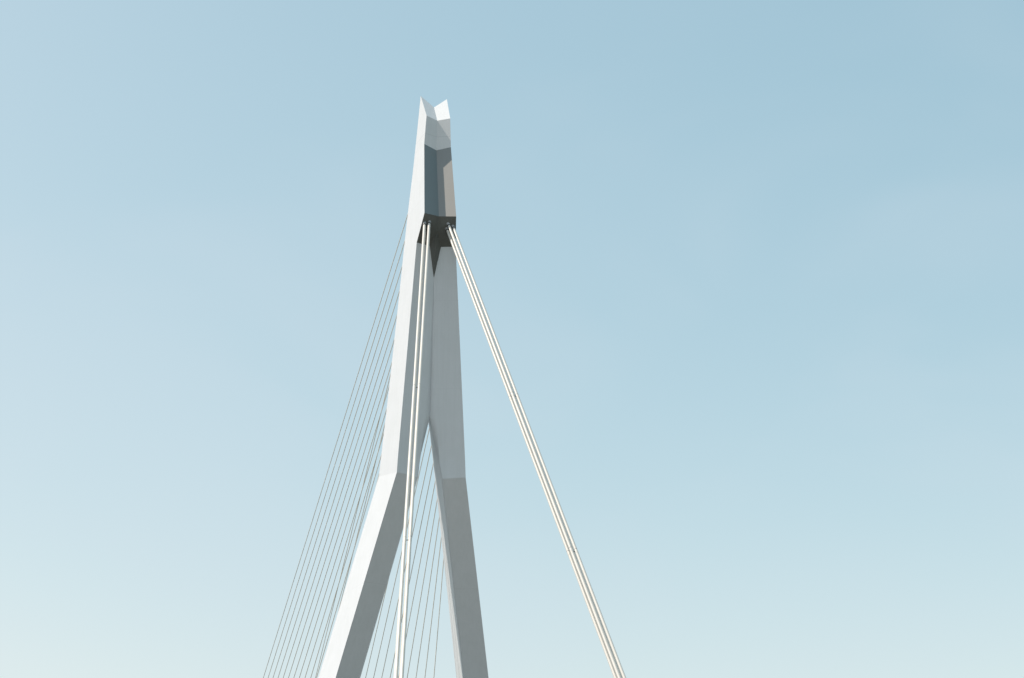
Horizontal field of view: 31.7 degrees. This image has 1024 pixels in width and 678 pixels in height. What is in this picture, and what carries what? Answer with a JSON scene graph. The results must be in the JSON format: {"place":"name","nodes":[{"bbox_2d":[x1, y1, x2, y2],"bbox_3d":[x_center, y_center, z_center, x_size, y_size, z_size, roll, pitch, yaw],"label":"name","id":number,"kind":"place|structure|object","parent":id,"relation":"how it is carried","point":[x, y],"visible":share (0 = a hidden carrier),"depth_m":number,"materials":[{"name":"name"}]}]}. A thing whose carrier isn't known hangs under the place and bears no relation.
{"place":"outdoors","nodes":[
{"label":"outdoors","id":0,"kind":"place"},
{"bbox_2d":[0,0,1023,677],"label":"sky","id":1,"kind":"structure","parent":0,"point":[748,275],"materials":[{"name":"blue"}]},
{"label":"water","id":2,"kind":"structure","parent":0,"visible":0},
{"bbox_3d":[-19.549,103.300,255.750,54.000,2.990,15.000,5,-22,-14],"label":"pier","id":3,"kind":"object","parent":2,"relation":"in","visible":0},
{"bbox_2d":[319,97,488,677],"bbox_3d":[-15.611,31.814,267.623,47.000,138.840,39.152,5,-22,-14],"label":"bridge pylon","id":4,"kind":"object","parent":3,"relation":"on","point":[432,196],"visible":0.98,"depth_m":259.71,"materials":[{"name":"white paint"}]},
{"bbox_2d":[263,214,407,677],"bbox_3d":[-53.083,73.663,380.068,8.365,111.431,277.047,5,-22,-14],"label":"stay cable","id":5,"kind":"object","parent":4,"relation":"attached to","point":[339,434],"depth_m":320.46,"materials":[{"name":"white paint"}]},
{"bbox_2d":[268,241,404,677],"bbox_3d":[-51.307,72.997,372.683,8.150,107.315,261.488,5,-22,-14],"label":"stay cable","id":6,"kind":"object","parent":4,"relation":"attached to","point":[339,450],"depth_m":317.08,"materials":[{"name":"white paint"}]},
{"bbox_2d":[273,267,401,676],"bbox_3d":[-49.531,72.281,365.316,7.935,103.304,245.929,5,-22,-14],"label":"stay cable","id":7,"kind":"object","parent":4,"relation":"attached to","point":[340,463],"depth_m":313.62,"materials":[{"name":"white paint"}]},
{"bbox_2d":[278,290,399,676],"bbox_3d":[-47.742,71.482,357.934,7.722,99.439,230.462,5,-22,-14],"label":"stay cable","id":8,"kind":"object","parent":4,"relation":"attached to","point":[341,476],"depth_m":310.09,"materials":[{"name":"white paint"}]},
{"bbox_2d":[283,316,396,677],"bbox_3d":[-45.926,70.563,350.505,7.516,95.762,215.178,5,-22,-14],"label":"stay cable","id":9,"kind":"object","parent":4,"relation":"attached to","point":[342,489],"depth_m":306.61,"materials":[{"name":"white paint"}]},
{"bbox_2d":[288,341,393,677],"bbox_3d":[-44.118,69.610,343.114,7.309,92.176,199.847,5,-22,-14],"label":"stay cable","id":10,"kind":"object","parent":4,"relation":"attached to","point":[342,504],"depth_m":303.52,"materials":[{"name":"white paint"}]},
{"bbox_2d":[294,363,391,676],"bbox_3d":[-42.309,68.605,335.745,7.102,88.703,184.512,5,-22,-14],"label":"stay cable","id":11,"kind":"object","parent":4,"relation":"attached to","point":[344,515],"depth_m":299.69,"materials":[{"name":"white paint"}]},
{"bbox_2d":[299,387,388,677],"bbox_3d":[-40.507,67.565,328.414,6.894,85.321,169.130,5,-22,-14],"label":"stay cable","id":12,"kind":"object","parent":4,"relation":"attached to","point":[345,528],"depth_m":296.70,"materials":[{"name":"white paint"}]},
{"bbox_2d":[305,408,386,676],"bbox_3d":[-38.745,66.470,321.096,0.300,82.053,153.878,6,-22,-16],"label":"stay cable","id":13,"kind":"object","parent":4,"relation":"attached to","point":[346,540],"depth_m":293.12,"materials":[{"name":"white paint"}]},
{"bbox_2d":[310,432,383,677],"bbox_3d":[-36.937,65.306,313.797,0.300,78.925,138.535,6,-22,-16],"label":"stay cable","id":14,"kind":"object","parent":4,"relation":"attached to","point":[347,553],"depth_m":289.56,"materials":[{"name":"white paint"}]},
{"bbox_2d":[316,457,380,677],"bbox_3d":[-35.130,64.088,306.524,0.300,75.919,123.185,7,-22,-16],"label":"stay cable","id":15,"kind":"object","parent":4,"relation":"attached to","point":[349,565],"depth_m":286.01,"materials":[{"name":"white paint"}]},
{"bbox_2d":[315,373,390,677],"bbox_3d":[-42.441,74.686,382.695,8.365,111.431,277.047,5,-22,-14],"label":"stay cable","id":16,"kind":"object","parent":4,"relation":"attached to","point":[353,525],"depth_m":341.89,"materials":[{"name":"white paint"}]},
{"bbox_2d":[338,424,384,610],"bbox_3d":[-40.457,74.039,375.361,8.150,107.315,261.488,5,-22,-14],"label":"stay cable","id":17,"kind":"object","parent":4,"relation":"attached to","point":[362,515],"depth_m":331.44,"materials":[{"name":"white paint"}]},
{"bbox_2d":[365,583,387,677],"bbox_3d":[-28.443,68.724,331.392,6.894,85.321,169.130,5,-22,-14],"label":"stay cable","id":18,"kind":"object","parent":4,"relation":"attached to","point":[376,631],"depth_m":315.75,"materials":[{"name":"white paint"}]},
{"bbox_2d":[373,430,428,677],"bbox_3d":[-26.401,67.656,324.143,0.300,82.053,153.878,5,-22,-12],"label":"stay cable","id":19,"kind":"object","parent":4,"relation":"attached to","point":[400,558],"depth_m":300.04,"materials":[{"name":"white paint"}]},
{"bbox_2d":[381,448,430,677],"bbox_3d":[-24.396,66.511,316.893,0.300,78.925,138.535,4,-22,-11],"label":"stay cable","id":20,"kind":"object","parent":4,"relation":"attached to","point":[405,565],"depth_m":288.53,"materials":[{"name":"white paint"}]},
{"bbox_2d":[394,222,425,677],"bbox_3d":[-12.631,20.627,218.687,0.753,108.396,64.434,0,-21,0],"label":"backstay cable","id":21,"kind":"object","parent":4,"relation":"attached to","point":[408,479],"visible":1,"depth_m":224.40,"materials":[{"name":"grey metal"}]},
{"bbox_2d":[393,228,426,677],"bbox_3d":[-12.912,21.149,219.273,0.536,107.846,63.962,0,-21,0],"label":"backstay cable","id":22,"kind":"object","parent":4,"relation":"attached to","point":[405,499],"visible":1,"depth_m":214.26,"materials":[{"name":"grey metal"}]},
{"bbox_2d":[390,466,432,676],"bbox_3d":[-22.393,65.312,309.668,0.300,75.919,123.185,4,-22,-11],"label":"stay cable","id":23,"kind":"object","parent":4,"relation":"attached to","point":[416,548],"depth_m":284.43,"materials":[{"name":"white paint"}]},
{"bbox_2d":[399,225,430,677],"bbox_3d":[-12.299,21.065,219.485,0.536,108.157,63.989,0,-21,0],"label":"backstay cable","id":24,"kind":"object","parent":4,"relation":"attached to","point":[408,534],"visible":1,"depth_m":212.53,"materials":[{"name":"grey metal"}]},
{"bbox_2d":[400,220,430,677],"bbox_3d":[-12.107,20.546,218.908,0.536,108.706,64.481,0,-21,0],"label":"backstay cable","id":25,"kind":"object","parent":4,"relation":"attached to","point":[413,479],"visible":1,"depth_m":224.57,"materials":[{"name":"grey metal"}]},
{"bbox_2d":[398,483,434,677],"bbox_3d":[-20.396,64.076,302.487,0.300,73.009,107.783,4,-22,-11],"label":"stay cable","id":26,"kind":"object","parent":4,"relation":"attached to","point":[420,560],"depth_m":282.41,"materials":[{"name":"white paint"}]},
{"bbox_2d":[407,501,436,677],"bbox_3d":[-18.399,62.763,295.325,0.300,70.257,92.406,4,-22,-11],"label":"stay cable","id":27,"kind":"object","parent":4,"relation":"attached to","point":[422,588],"depth_m":280.86,"materials":[{"name":"white paint"}]},
{"bbox_2d":[416,520,438,676],"bbox_3d":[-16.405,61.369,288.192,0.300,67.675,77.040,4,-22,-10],"label":"stay cable","id":28,"kind":"object","parent":4,"relation":"attached to","point":[427,598],"depth_m":277.16,"materials":[{"name":"white paint"}]},
{"bbox_2d":[424,539,441,677],"bbox_3d":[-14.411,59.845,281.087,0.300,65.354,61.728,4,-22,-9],"label":"stay cable","id":29,"kind":"object","parent":4,"relation":"attached to","point":[433,607],"depth_m":273.46,"materials":[{"name":"white paint"}]},
{"bbox_2d":[433,558,443,677],"bbox_3d":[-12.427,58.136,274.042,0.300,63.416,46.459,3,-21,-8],"label":"stay cable","id":30,"kind":"object","parent":4,"relation":"attached to","point":[438,617],"depth_m":269.66,"materials":[{"name":"white paint"}]},
{"bbox_2d":[445,227,616,677],"bbox_3d":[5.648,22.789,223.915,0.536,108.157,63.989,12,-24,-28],"label":"backstay cable","id":31,"kind":"object","parent":4,"relation":"attached to","point":[539,475],"visible":1,"depth_m":230.91,"materials":[{"name":"grey metal"}]},
{"bbox_2d":[447,222,620,677],"bbox_3d":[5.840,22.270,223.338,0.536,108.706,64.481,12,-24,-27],"label":"backstay cable","id":32,"kind":"object","parent":4,"relation":"attached to","point":[542,474],"visible":1,"depth_m":230.06,"materials":[{"name":"grey metal"}]},
{"bbox_2d":[452,230,621,677],"bbox_3d":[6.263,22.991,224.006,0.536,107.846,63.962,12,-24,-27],"label":"backstay cable","id":33,"kind":"object","parent":4,"relation":"attached to","point":[552,494],"visible":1,"depth_m":225.30,"materials":[{"name":"grey metal"}]},
{"bbox_2d":[451,225,625,677],"bbox_3d":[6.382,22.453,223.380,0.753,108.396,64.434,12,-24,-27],"label":"backstay cable","id":34,"kind":"object","parent":4,"relation":"attached to","point":[547,474],"visible":1,"depth_m":230.31,"materials":[{"name":"grey metal"}]}
]}

